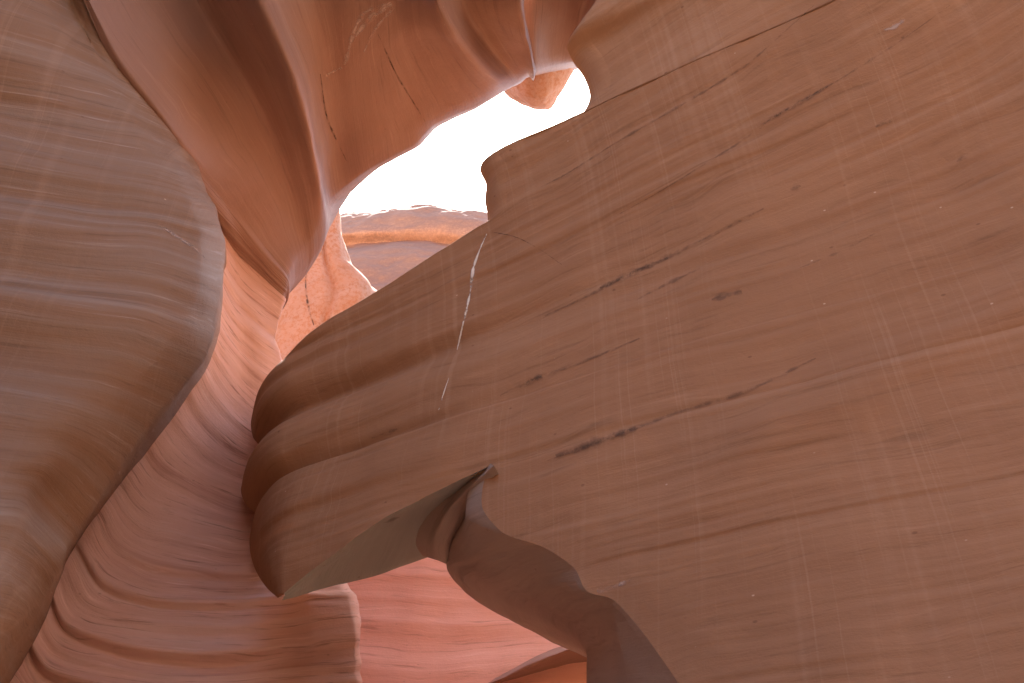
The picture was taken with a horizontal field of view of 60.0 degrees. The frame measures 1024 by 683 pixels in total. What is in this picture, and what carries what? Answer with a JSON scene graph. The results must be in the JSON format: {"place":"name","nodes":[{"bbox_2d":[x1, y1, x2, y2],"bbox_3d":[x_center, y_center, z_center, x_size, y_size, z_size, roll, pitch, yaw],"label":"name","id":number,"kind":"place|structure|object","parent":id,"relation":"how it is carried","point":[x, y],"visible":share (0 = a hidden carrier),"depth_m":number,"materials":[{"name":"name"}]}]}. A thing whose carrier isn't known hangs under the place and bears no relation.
{"place":"outdoors","nodes":[
{"label":"outdoors","id":0,"kind":"place"},
{"bbox_2d":[275,210,376,359],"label":"rock cliff","id":1,"kind":"structure","parent":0,"point":[334,281],"depth_m":14.37,"materials":[{"name":"brown stone"}]},
{"bbox_2d":[340,69,589,213],"label":"sky","id":2,"kind":"structure","parent":0,"point":[444,171],"materials":[{"name":"white"}]},
{"bbox_3d":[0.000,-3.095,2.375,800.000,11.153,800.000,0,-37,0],"label":"ground","id":3,"kind":"structure","parent":0,"visible":0},
{"bbox_2d":[0,0,225,682],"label":"rock wall","id":4,"kind":"structure","parent":3,"relation":"on","point":[112,254],"depth_m":5.69,"materials":[{"name":"beige stone"}]},
{"bbox_2d":[83,0,535,307],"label":"rock overhang","id":5,"kind":"object","parent":4,"relation":"attached to","point":[291,125],"visible":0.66,"depth_m":8.17,"materials":[{"name":"orange stone"}]},
{"bbox_2d":[504,68,573,109],"bbox_3d":[0.311,-3.865,12.867,1.367,1.614,2.105,13,-39,-16],"label":"hanging rock","id":6,"kind":"object","parent":5,"relation":"hanging from","point":[542,91],"visible":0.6,"depth_m":12.24,"materials":[{"name":"orange stone"}]},
{"bbox_2d":[10,234,361,682],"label":"rock wall","id":7,"kind":"structure","parent":3,"relation":"on","point":[160,581],"depth_m":7.24,"materials":[{"name":"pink stone"}]},
{"bbox_2d":[340,204,487,290],"bbox_3d":[-3.168,0.159,20.409,10.129,12.793,5.929,0,-38,0],"label":"rock dome","id":8,"kind":"object","parent":3,"relation":"on","point":[384,247],"visible":0.19,"depth_m":21.07,"materials":[{"name":"stone"}]},
{"bbox_2d":[347,557,586,682],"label":"rock wall","id":9,"kind":"structure","parent":3,"relation":"on","point":[427,620],"depth_m":9.73,"materials":[{"name":"stone"}]},
{"bbox_2d":[241,0,1023,682],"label":"rock wall","id":10,"kind":"structure","parent":3,"relation":"on","point":[691,350],"depth_m":5.57,"materials":[{"name":"brown stone"}]},
{"bbox_2d":[524,0,595,75],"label":"rock overhang","id":11,"kind":"object","parent":10,"relation":"attached to","point":[552,25],"visible":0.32,"depth_m":10.19,"materials":[{"name":"orange stone"}]}
]}

